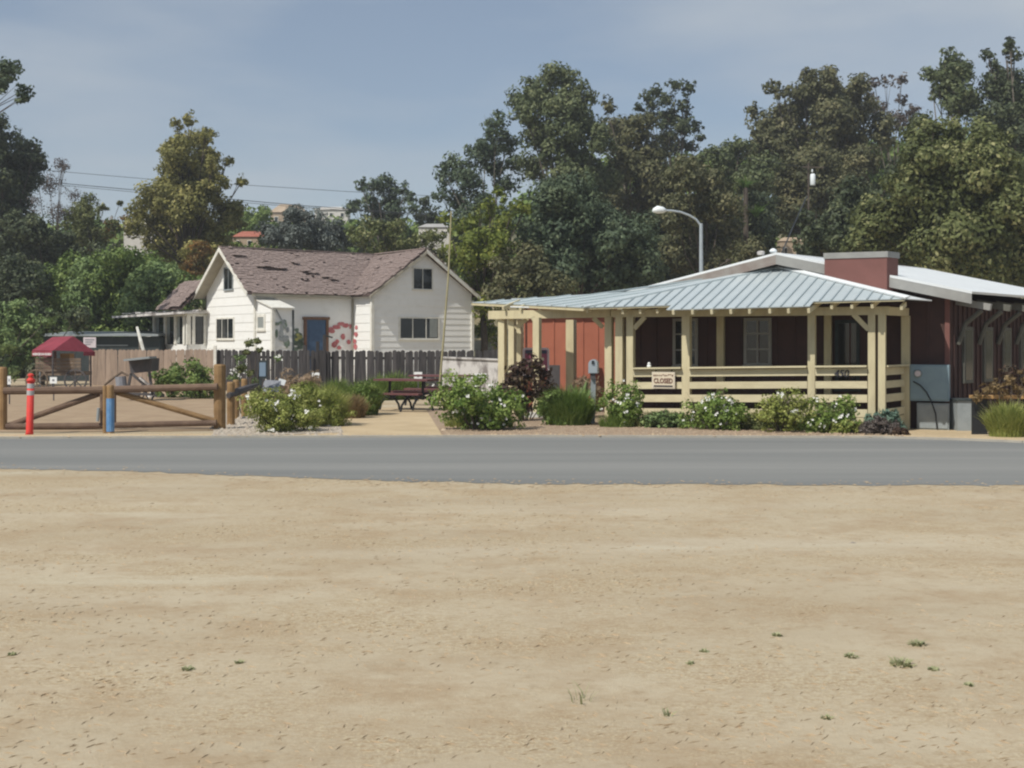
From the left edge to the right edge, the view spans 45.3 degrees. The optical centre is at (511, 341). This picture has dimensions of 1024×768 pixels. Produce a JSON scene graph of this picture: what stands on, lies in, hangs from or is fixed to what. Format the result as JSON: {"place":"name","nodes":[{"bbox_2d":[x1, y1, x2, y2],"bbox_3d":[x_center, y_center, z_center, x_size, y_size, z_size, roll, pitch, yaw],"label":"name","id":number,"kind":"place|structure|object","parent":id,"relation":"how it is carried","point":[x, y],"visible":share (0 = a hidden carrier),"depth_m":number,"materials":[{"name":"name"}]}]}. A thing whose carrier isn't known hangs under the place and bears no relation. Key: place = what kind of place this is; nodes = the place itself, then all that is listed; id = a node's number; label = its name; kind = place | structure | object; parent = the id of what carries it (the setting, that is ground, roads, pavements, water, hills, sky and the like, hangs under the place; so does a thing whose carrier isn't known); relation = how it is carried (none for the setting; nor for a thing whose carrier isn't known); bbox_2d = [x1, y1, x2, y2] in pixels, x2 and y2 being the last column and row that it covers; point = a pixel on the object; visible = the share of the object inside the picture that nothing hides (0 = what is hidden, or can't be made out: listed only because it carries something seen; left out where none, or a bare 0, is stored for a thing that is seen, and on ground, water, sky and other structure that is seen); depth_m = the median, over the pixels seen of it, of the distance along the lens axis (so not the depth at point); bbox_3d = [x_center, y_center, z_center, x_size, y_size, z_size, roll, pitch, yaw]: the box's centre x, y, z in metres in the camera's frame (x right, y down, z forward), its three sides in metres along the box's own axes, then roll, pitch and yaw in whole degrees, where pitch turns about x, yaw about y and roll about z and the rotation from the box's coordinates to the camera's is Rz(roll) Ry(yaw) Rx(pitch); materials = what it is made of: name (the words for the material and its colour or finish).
{"place":"outdoors","nodes":[
{"label":"outdoors","id":0,"kind":"place"},
{"bbox_2d":[302,407,445,434],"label":"path","id":1,"kind":"structure","parent":0,"point":[406,421],"depth_m":25.69,"materials":[{"name":"beige sand"}]},
{"bbox_2d":[340,392,375,418],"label":"dry grass clump","id":2,"kind":"object","parent":1,"relation":"on","point":[358,406],"visible":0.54,"depth_m":27.79,"materials":[{"name":"brown plant"}]},
{"bbox_2d":[335,379,388,414],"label":"grass clump","id":3,"kind":"object","parent":1,"relation":"on","point":[376,410],"visible":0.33,"depth_m":28.96,"materials":[{"name":"green plant"}]},
{"bbox_2d":[348,379,383,412],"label":"underleaf shrub","id":4,"kind":"object","parent":1,"relation":"on","point":[364,385],"visible":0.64,"depth_m":28.83,"materials":[{"name":"green plant"}]},
{"bbox_2d":[373,378,444,411],"bbox_3d":[-2.670,1.351,30.950,1.526,0.807,1.650,0,0,20],"label":"picnic table","id":5,"kind":"object","parent":1,"relation":"on","point":[417,395],"visible":0.74,"depth_m":30.84,"materials":[{"name":"red wood"}]},
{"bbox_2d":[442,356,497,398],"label":"plaster wall","id":6,"kind":"structure","parent":0,"point":[468,366],"depth_m":37.12,"materials":[{"name":"white paint"}]},
{"bbox_2d":[0,232,1023,767],"bbox_3d":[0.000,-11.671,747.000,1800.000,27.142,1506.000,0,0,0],"label":"ground","id":7,"kind":"structure","parent":0,"point":[414,698],"depth_m":7.63,"materials":[{"name":"beige sand"}]},
{"bbox_2d":[0,367,6,429],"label":"gate post","id":8,"kind":"object","parent":7,"relation":"on","point":[3,398],"visible":0.8,"depth_m":24.18,"materials":[{"name":"brown wood"}]},
{"bbox_2d":[0,56,35,112],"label":"eucalyptus tree","id":9,"kind":"object","parent":7,"relation":"on","point":[9,70],"visible":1,"depth_m":50.38,"materials":[{"name":"green plant"}]},
{"bbox_2d":[0,112,51,262],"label":"eucalyptus tree","id":10,"kind":"object","parent":7,"relation":"on","point":[23,165],"visible":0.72,"depth_m":73.47,"materials":[{"name":"green plant"}]},
{"bbox_2d":[0,251,60,377],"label":"hedge shrub","id":11,"kind":"object","parent":7,"relation":"on","point":[14,267],"visible":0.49,"depth_m":58.67,"materials":[{"name":"green plant"}]},
{"bbox_2d":[1,248,85,344],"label":"hedge shrub","id":12,"kind":"object","parent":7,"relation":"on","point":[55,301],"visible":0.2,"depth_m":60.58,"materials":[{"name":"green plant"}]},
{"bbox_2d":[25,157,80,248],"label":"bare tree","id":13,"kind":"object","parent":7,"relation":"on","point":[63,166],"visible":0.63,"depth_m":81.71,"materials":[{"name":"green plant"}]},
{"bbox_2d":[19,298,92,384],"bbox_3d":[-18.395,-0.010,49.464,2.963,3.552,2.294,0,0,-23],"label":"hedge shrub","id":14,"kind":"object","parent":7,"relation":"on","point":[77,317],"visible":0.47,"depth_m":49.60,"materials":[{"name":"green plant"}]},
{"bbox_2d":[0,208,116,267],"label":"dark shrub tree","id":15,"kind":"object","parent":7,"relation":"on","point":[34,233],"visible":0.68,"depth_m":68.81,"materials":[{"name":"green plant"}]},
{"bbox_2d":[57,255,111,336],"bbox_3d":[-20.722,-1.274,60.095,3.367,6.072,5.337,0,0,0],"label":"hedge shrub","id":16,"kind":"object","parent":7,"relation":"on","point":[77,293],"visible":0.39,"depth_m":58.51,"materials":[{"name":"green plant"}]},
{"bbox_2d":[60,192,123,251],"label":"olive green tree","id":17,"kind":"object","parent":7,"relation":"on","point":[84,227],"visible":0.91,"depth_m":73.66,"materials":[{"name":"green plant"}]},
{"bbox_2d":[44,331,165,380],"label":"long shed","id":18,"kind":"structure","parent":7,"relation":"on","point":[128,343],"depth_m":54.00,"materials":[{"name":"grey metal"}]},
{"bbox_2d":[0,385,213,431],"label":"yard","id":19,"kind":"structure","parent":7,"relation":"on","point":[128,410],"depth_m":30.86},
{"bbox_2d":[0,297,60,386],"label":"hedge shrub","id":20,"kind":"object","parent":19,"relation":"on","point":[16,318],"visible":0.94,"depth_m":47.49,"materials":[{"name":"green plant"}]},
{"bbox_2d":[25,351,90,386],"bbox_3d":[-15.924,1.060,43.445,2.159,1.419,1.310,0,0,0],"label":"farm wagon","id":21,"kind":"object","parent":19,"relation":"on","point":[66,367],"visible":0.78,"depth_m":42.95,"materials":[{"name":"brown wood"}]},
{"bbox_2d":[32,336,94,386],"bbox_3d":[-16.029,0.780,43.900,1.778,1.940,2.532,0,0,29],"label":"market canopy","id":22,"kind":"object","parent":19,"relation":"on","point":[63,343],"visible":0.88,"depth_m":43.27,"materials":[{"name":"red fabric"}]},
{"bbox_2d":[104,356,159,399],"bbox_3d":[-11.221,1.133,36.087,1.513,1.389,1.025,0,0,0],"label":"farm machine","id":23,"kind":"object","parent":19,"relation":"on","point":[149,364],"visible":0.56,"depth_m":35.99,"materials":[{"name":"grey metal"}]},
{"bbox_2d":[89,349,212,385],"bbox_3d":[-14.028,1.023,47.712,5.698,1.454,0.086,0,0,18],"label":"plank fence","id":24,"kind":"object","parent":19,"relation":"on","point":[107,364],"visible":0.6,"depth_m":47.96,"materials":[{"name":"brown wood"}]},
{"bbox_2d":[147,359,188,397],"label":"evergreen shrub","id":25,"kind":"object","parent":19,"relation":"on","point":[174,375],"visible":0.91,"depth_m":37.85,"materials":[{"name":"green plant"}]},
{"bbox_2d":[174,357,213,398],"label":"evergreen shrub","id":26,"kind":"object","parent":19,"relation":"on","point":[198,376],"visible":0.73,"depth_m":37.26,"materials":[{"name":"green plant"}]},
{"bbox_2d":[77,244,167,336],"bbox_3d":[-18.930,-1.442,59.715,3.938,6.452,5.653,0,0,0],"label":"hedge shrub","id":27,"kind":"object","parent":7,"relation":"on","point":[120,265],"visible":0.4,"depth_m":58.04,"materials":[{"name":"green plant"}]},
{"bbox_2d":[0,434,301,435],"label":"verge","id":28,"kind":"structure","parent":7,"relation":"on","point":[107,434],"depth_m":22.99,"materials":[{"name":"beige soil"}]},
{"bbox_2d":[25,373,34,434],"bbox_3d":[-9.033,1.187,23.000,0.183,1.175,0.160,0,0,0],"label":"traffic bollard","id":29,"kind":"object","parent":28,"relation":"on","point":[30,380],"visible":0.96,"depth_m":22.95,"materials":[{"name":"orange"}]},
{"bbox_2d":[116,260,188,336],"bbox_3d":[-16.798,-1.046,58.656,3.370,5.613,5.264,0,0,0],"label":"hedge shrub","id":30,"kind":"object","parent":7,"relation":"on","point":[148,284],"visible":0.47,"depth_m":56.95,"materials":[{"name":"green plant"}]},
{"bbox_2d":[150,270,202,311],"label":"hedge shrub","id":31,"kind":"object","parent":7,"relation":"on","point":[188,277],"visible":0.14,"depth_m":57.00,"materials":[{"name":"green plant"}]},
{"bbox_2d":[120,109,249,304],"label":"sycamore tree","id":32,"kind":"object","parent":7,"relation":"on","point":[179,199],"visible":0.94,"depth_m":72.70,"materials":[{"name":"green plant"}]},
{"bbox_2d":[178,239,214,313],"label":"autumn tree","id":33,"kind":"object","parent":7,"relation":"on","point":[195,267],"visible":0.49,"depth_m":70.43,"materials":[{"name":"brown plant"}]},
{"bbox_2d":[214,364,225,428],"bbox_3d":[-5.812,1.153,24.394,0.240,1.394,0.240,0,0,0],"label":"gate post","id":34,"kind":"object","parent":7,"relation":"on","point":[220,396],"visible":0.79,"depth_m":24.29,"materials":[{"name":"brown wood"}]},
{"bbox_2d":[3,383,217,429],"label":"ranch gate","id":35,"kind":"structure","parent":34,"relation":"attached to","point":[92,392],"depth_m":24.15,"materials":[{"name":"brown wood"}]},
{"bbox_2d":[30,214,483,309],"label":"distant woodland","id":36,"kind":"object","parent":7,"relation":"on","point":[356,224],"visible":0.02,"depth_m":108.70,"materials":[{"name":"green plant"}]},
{"bbox_2d":[236,204,278,232],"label":"dark tree","id":37,"kind":"object","parent":7,"relation":"on","point":[264,213],"visible":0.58,"depth_m":104.30,"materials":[{"name":"green plant"}]},
{"bbox_2d":[209,413,343,435],"bbox_3d":[-5.264,1.738,26.735,3.059,0.001,8.110,0,0,-8],"label":"gravel bed","id":38,"kind":"object","parent":7,"relation":"on","point":[242,428],"visible":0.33,"depth_m":23.91,"materials":[{"name":"beige gravel"}]},
{"bbox_2d":[235,337,263,413],"bbox_3d":[-6.204,0.833,28.980,0.681,1.881,0.348,0,0,0],"label":"rose sapling","id":39,"kind":"object","parent":38,"relation":"on","point":[240,368],"visible":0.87,"depth_m":28.97,"materials":[{"name":"green plant"}]},
{"bbox_2d":[235,385,323,431],"bbox_3d":[-4.460,1.303,23.777,1.639,0.956,1.469,0,0,0],"label":"rose bush","id":40,"kind":"object","parent":38,"relation":"on","point":[284,413],"visible":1,"depth_m":23.50,"materials":[{"name":"green plant"}]},
{"bbox_2d":[284,380,357,427],"bbox_3d":[-3.996,1.285,25.408,1.654,0.998,1.555,0,0,0],"label":"feathery bush","id":41,"kind":"object","parent":38,"relation":"on","point":[334,411],"visible":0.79,"depth_m":25.09,"materials":[{"name":"green plant"}]},
{"bbox_2d":[112,246,481,380],"bbox_3d":[-9.703,-1.050,54.784,12.496,5.899,11.469,0,0,-37],"label":"white farmhouse","id":42,"kind":"object","parent":7,"relation":"on","point":[275,300],"visible":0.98,"depth_m":51.98,"materials":[{"name":"paint"}]},
{"bbox_2d":[215,317,234,339],"bbox_3d":[-12.142,-0.532,51.892,0.080,0.967,1.859,0,0,-37],"label":"window","id":43,"kind":"structure","parent":42,"relation":"in","point":[225,326],"depth_m":51.84,"materials":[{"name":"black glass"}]},
{"bbox_2d":[302,317,329,369],"bbox_3d":[-8.161,0.166,51.150,1.239,2.369,0.090,0,0,-37],"label":"door","id":44,"kind":"structure","parent":42,"relation":"in","point":[314,328],"depth_m":51.10,"materials":[{"name":"blue wood"}]},
{"bbox_2d":[398,316,439,339],"bbox_3d":[-3.951,-0.548,52.350,2.090,0.998,0.080,0,0,-37],"label":"window","id":45,"kind":"structure","parent":42,"relation":"in","point":[410,328],"depth_m":52.35,"materials":[{"name":"black glass"}]},
{"bbox_2d":[412,267,433,290],"bbox_3d":[-3.818,-2.666,52.450,1.069,0.966,0.080,0,0,-37],"label":"window","id":46,"kind":"structure","parent":42,"relation":"in","point":[422,278],"depth_m":52.44,"materials":[{"name":"black glass"}]},
{"bbox_2d":[275,367,322,399],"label":"dry shrub","id":47,"kind":"object","parent":7,"relation":"on","point":[304,378],"visible":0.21,"depth_m":30.71,"materials":[{"name":"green plant"}]},
{"bbox_2d":[254,204,356,251],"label":"olive tree","id":48,"kind":"object","parent":7,"relation":"on","point":[300,233],"visible":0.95,"depth_m":69.02,"materials":[{"name":"green plant"}]},
{"bbox_2d":[217,349,497,390],"bbox_3d":[-5.479,1.014,42.477,10.290,1.472,0.358,0,0,11],"label":"picket fence","id":49,"kind":"object","parent":7,"relation":"on","point":[428,361],"visible":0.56,"depth_m":42.33,"materials":[{"name":"grey wood"}]},
{"bbox_2d":[342,172,420,253],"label":"eucalyptus tree","id":50,"kind":"object","parent":7,"relation":"on","point":[391,202],"visible":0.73,"depth_m":95.70,"materials":[{"name":"green plant"}]},
{"bbox_2d":[343,214,458,274],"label":"sycamore tree","id":51,"kind":"object","parent":7,"relation":"on","point":[391,243],"visible":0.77,"depth_m":65.77,"materials":[{"name":"green plant"}]},
{"bbox_2d":[411,196,446,225],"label":"conifer tree","id":52,"kind":"object","parent":7,"relation":"on","point":[430,218],"visible":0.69,"depth_m":98.07,"materials":[{"name":"green plant"}]},
{"bbox_2d":[430,109,524,356],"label":"eucalyptus tree","id":53,"kind":"object","parent":7,"relation":"on","point":[483,152],"visible":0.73,"depth_m":79.11,"materials":[{"name":"green plant"}]},
{"bbox_2d":[435,184,531,356],"bbox_3d":[-1.250,-2.636,55.147,4.344,8.790,4.626,0,0,0],"label":"sycamore tree","id":54,"kind":"object","parent":7,"relation":"on","point":[469,254],"visible":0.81,"depth_m":54.39,"materials":[{"name":"green plant"}]},
{"bbox_2d":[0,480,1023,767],"bbox_3d":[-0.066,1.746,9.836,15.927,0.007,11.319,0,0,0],"label":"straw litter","id":55,"kind":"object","parent":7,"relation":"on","point":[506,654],"visible":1,"depth_m":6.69,"materials":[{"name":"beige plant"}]},
{"bbox_2d":[479,239,578,325],"bbox_3d":[0.694,-1.327,52.358,4.165,6.290,3.509,0,0,0],"label":"scrub oak tree","id":56,"kind":"object","parent":7,"relation":"on","point":[523,273],"visible":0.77,"depth_m":51.65,"materials":[{"name":"green plant"}]},
{"bbox_2d":[503,60,624,215],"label":"eucalyptus tree","id":57,"kind":"object","parent":7,"relation":"on","point":[574,123],"visible":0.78,"depth_m":75.19,"materials":[{"name":"green plant"}]},
{"bbox_2d":[512,171,668,294],"bbox_3d":[3.503,-2.964,56.146,7.298,9.501,6.322,0,0,0],"label":"blue green tree","id":58,"kind":"object","parent":7,"relation":"on","point":[576,235],"visible":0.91,"depth_m":54.97,"materials":[{"name":"green plant"}]},
{"bbox_2d":[595,94,693,286],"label":"eucalyptus tree","id":59,"kind":"object","parent":7,"relation":"on","point":[644,165],"visible":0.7,"depth_m":79.69,"materials":[{"name":"green plant"}]},
{"bbox_2d":[427,410,905,436],"bbox_3d":[3.837,1.813,26.661,11.981,0.150,8.600,0,0,0],"label":"planting bed","id":60,"kind":"object","parent":7,"relation":"on","point":[534,422],"visible":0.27,"depth_m":23.91,"materials":[{"name":"brown wood"}]},
{"bbox_2d":[424,368,530,430],"bbox_3d":[-0.648,1.151,24.140,1.913,1.260,1.641,0,0,24],"label":"rose bush","id":61,"kind":"object","parent":60,"relation":"on","point":[473,405],"visible":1,"depth_m":23.96,"materials":[{"name":"green plant"}]},
{"bbox_2d":[498,352,557,420],"bbox_3d":[0.349,1.010,26.811,1.375,1.538,1.019,0,0,0],"label":"purple leaf tree","id":62,"kind":"object","parent":60,"relation":"on","point":[514,377],"visible":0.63,"depth_m":26.75,"materials":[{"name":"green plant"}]},
{"bbox_2d":[534,383,601,425],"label":"grass clump","id":63,"kind":"object","parent":60,"relation":"on","point":[582,411],"visible":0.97,"depth_m":25.34,"materials":[{"name":"green plant"}]},
{"bbox_2d":[590,379,644,426],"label":"rose bush","id":64,"kind":"object","parent":60,"relation":"on","point":[623,406],"visible":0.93,"depth_m":25.04,"materials":[{"name":"green plant"}]},
{"bbox_2d":[636,409,691,427],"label":"groundcover shrub","id":65,"kind":"object","parent":60,"relation":"on","point":[664,417],"visible":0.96,"depth_m":24.64,"materials":[{"name":"green plant"}]},
{"bbox_2d":[675,387,750,430],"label":"rose bush","id":66,"kind":"object","parent":60,"relation":"on","point":[714,409],"visible":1,"depth_m":24.15,"materials":[{"name":"green plant"}]},
{"bbox_2d":[751,387,825,431],"bbox_3d":[5.254,1.335,24.004,1.414,0.940,1.099,0,0,-23],"label":"rose bush","id":67,"kind":"object","parent":60,"relation":"on","point":[773,413],"visible":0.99,"depth_m":23.79,"materials":[{"name":"green plant"}]},
{"bbox_2d":[799,392,861,433],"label":"rose bush","id":68,"kind":"object","parent":60,"relation":"on","point":[823,416],"visible":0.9,"depth_m":23.85,"materials":[{"name":"green plant"}]},
{"bbox_2d":[857,413,900,434],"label":"brown shrub","id":69,"kind":"object","parent":60,"relation":"on","point":[878,424],"visible":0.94,"depth_m":23.27,"materials":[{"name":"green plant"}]},
{"bbox_2d":[633,78,705,235],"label":"layered pine tree","id":70,"kind":"object","parent":7,"relation":"on","point":[669,117],"visible":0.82,"depth_m":90.50,"materials":[{"name":"green plant"}]},
{"bbox_2d":[656,153,766,277],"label":"dusty tree","id":71,"kind":"object","parent":7,"relation":"on","point":[711,203],"visible":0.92,"depth_m":65.06,"materials":[{"name":"green plant"}]},
{"bbox_2d":[638,190,791,282],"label":"dark oak tree","id":72,"kind":"object","parent":7,"relation":"on","point":[766,226],"visible":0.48,"depth_m":69.16,"materials":[{"name":"green plant"}]},
{"bbox_2d":[694,134,785,264],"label":"green tree","id":73,"kind":"object","parent":7,"relation":"on","point":[731,167],"visible":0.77,"depth_m":78.46,"materials":[{"name":"green plant"}]},
{"bbox_2d":[471,251,1023,428],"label":"office building","id":74,"kind":"structure","parent":7,"relation":"on","point":[870,327],"depth_m":27.32,"materials":[{"name":"beige wood"}]},
{"bbox_2d":[652,369,674,388],"bbox_3d":[3.353,0.822,27.107,0.529,0.440,0.094,0,0,25],"label":"closed sign","id":75,"kind":"object","parent":74,"relation":"hanging from","point":[663,380],"visible":1,"depth_m":27.07,"materials":[{"name":"beige wood"}]},
{"bbox_2d":[671,318,698,366],"bbox_3d":[4.071,0.040,28.837,0.650,1.159,0.060,0,0,25],"label":"window","id":76,"kind":"structure","parent":74,"relation":"in","point":[677,322],"depth_m":28.89,"materials":[{"name":"grey glass"}]},
{"bbox_2d":[742,318,772,365],"bbox_3d":[5.626,0.021,28.111,0.682,1.119,0.060,0,0,25],"label":"window","id":77,"kind":"structure","parent":74,"relation":"in","point":[751,333],"depth_m":28.11,"materials":[{"name":"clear glass"}]},
{"bbox_2d":[834,320,860,391],"bbox_3d":[7.449,0.318,27.261,0.574,1.584,0.060,0,0,25],"label":"door","id":78,"kind":"structure","parent":74,"relation":"in","point":[841,326],"depth_m":27.27,"materials":[{"name":"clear glass"}]},
{"bbox_2d":[910,364,949,400],"bbox_3d":[8.969,0.891,26.350,0.807,0.777,0.386,0,0,25],"label":"meter cabinet","id":79,"kind":"object","parent":74,"relation":"attached to","point":[933,381],"visible":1,"depth_m":26.24,"materials":[{"name":"grey metal"}]},
{"bbox_2d":[962,327,973,382],"bbox_3d":[10.042,0.300,27.024,0.065,1.240,0.520,0,0,42],"label":"window","id":80,"kind":"structure","parent":74,"relation":"in","point":[968,339],"depth_m":26.97,"materials":[{"name":"grey glass"}]},
{"bbox_2d":[982,327,992,381],"bbox_3d":[10.811,0.300,27.879,0.065,1.240,0.520,0,0,42],"label":"window","id":81,"kind":"structure","parent":74,"relation":"in","point":[987,343],"depth_m":27.78,"materials":[{"name":"grey glass"}]},
{"bbox_2d":[1002,328,1011,380],"bbox_3d":[11.581,0.300,28.734,0.065,1.240,0.520,0,0,42],"label":"window","id":82,"kind":"structure","parent":74,"relation":"in","point":[1007,338],"depth_m":28.70,"materials":[{"name":"grey glass"}]},
{"bbox_2d":[733,174,767,245],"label":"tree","id":83,"kind":"object","parent":7,"relation":"on","point":[756,212],"visible":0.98,"depth_m":67.88,"materials":[{"name":"green plant"}]},
{"bbox_2d":[508,127,1023,298],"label":"distant woodland","id":84,"kind":"object","parent":7,"relation":"on","point":[874,178],"visible":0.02,"depth_m":102.32,"materials":[{"name":"green plant"}]},
{"bbox_2d":[743,64,901,216],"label":"eucalyptus tree","id":85,"kind":"object","parent":7,"relation":"on","point":[830,110],"visible":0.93,"depth_m":86.55,"materials":[{"name":"green plant"}]},
{"bbox_2d":[766,139,885,254],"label":"brown green tree","id":86,"kind":"object","parent":7,"relation":"on","point":[791,183],"visible":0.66,"depth_m":81.63,"materials":[{"name":"green plant"}]},
{"bbox_2d":[790,157,902,256],"bbox_3d":[15.801,-3.343,57.844,5.880,10.520,5.295,0,0,0],"label":"dark oak tree","id":87,"kind":"object","parent":7,"relation":"on","point":[816,236],"visible":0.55,"depth_m":57.92,"materials":[{"name":"green plant"}]},
{"bbox_2d":[864,72,923,196],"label":"eucalyptus tree","id":88,"kind":"object","parent":7,"relation":"on","point":[902,119],"visible":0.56,"depth_m":91.49,"materials":[{"name":"green plant"}]},
{"bbox_2d":[838,113,1023,286],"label":"sycamore tree","id":89,"kind":"object","parent":7,"relation":"on","point":[959,206],"visible":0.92,"depth_m":50.52,"materials":[{"name":"green plant"}]},
{"bbox_2d":[908,46,983,144],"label":"eucalyptus tree","id":90,"kind":"object","parent":7,"relation":"on","point":[952,76],"visible":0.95,"depth_m":74.00,"materials":[{"name":"green plant"}]},
{"bbox_2d":[906,428,1023,439],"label":"walkway","id":91,"kind":"structure","parent":7,"relation":"on","point":[915,432],"depth_m":23.41,"materials":[{"name":"beige concrete"}]},
{"bbox_2d":[917,402,949,429],"bbox_3d":[9.056,1.609,26.356,0.655,0.571,0.282,0,0,25],"label":"utility box","id":92,"kind":"object","parent":91,"relation":"on","point":[926,420],"visible":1,"depth_m":26.23,"materials":[{"name":"grey metal"}]},
{"bbox_2d":[918,404,947,428],"bbox_3d":[9.001,1.609,26.239,0.605,0.503,0.024,0,0,25],"label":"door","id":93,"kind":"structure","parent":92,"relation":"in","point":[926,415],"depth_m":26.23,"materials":[{"name":"grey metal"}]},
{"bbox_2d":[950,398,970,430],"bbox_3d":[9.684,1.571,26.200,0.580,0.699,0.560,0,0,0],"label":"equipment box","id":94,"kind":"object","parent":91,"relation":"on","point":[960,414],"visible":0.46,"depth_m":25.95,"materials":[{"name":"grey metal"}]},
{"bbox_2d":[969,395,1023,433],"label":"planter","id":95,"kind":"object","parent":91,"relation":"on","point":[977,426],"visible":0.57,"depth_m":24.57,"materials":[{"name":"grey concrete"}]},
{"bbox_2d":[971,367,1023,411],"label":"copper shrub","id":96,"kind":"object","parent":95,"relation":"in","point":[993,390],"visible":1,"depth_m":24.30,"materials":[{"name":"brown plant"}]},
{"bbox_2d":[973,400,1023,436],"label":"grass clump","id":97,"kind":"object","parent":91,"relation":"on","point":[1003,421],"visible":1,"depth_m":22.29,"materials":[{"name":"green plant"}]},
{"bbox_2d":[963,36,1023,297],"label":"eucalyptus tree","id":98,"kind":"object","parent":7,"relation":"on","point":[1003,90],"visible":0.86,"depth_m":73.21,"materials":[{"name":"green plant"}]},
{"bbox_2d":[0,437,1023,485],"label":"road","id":99,"kind":"structure","parent":0,"point":[658,460],"depth_m":18.12,"materials":[{"name":"grey asphalt"}]},
{"bbox_2d":[0,435,1023,442],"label":"kerb","id":100,"kind":"structure","parent":99,"relation":"on","point":[339,436],"depth_m":22.22,"materials":[{"name":"grey concrete"}]},
{"bbox_2d":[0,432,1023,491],"bbox_3d":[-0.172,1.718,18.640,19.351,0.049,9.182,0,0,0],"label":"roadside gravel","id":101,"kind":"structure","parent":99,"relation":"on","point":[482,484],"depth_m":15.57,"materials":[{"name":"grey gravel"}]},
{"bbox_2d":[0,0,1023,229],"label":"sky","id":102,"kind":"structure","parent":0,"point":[323,95],"materials":[{"name":"blue"}]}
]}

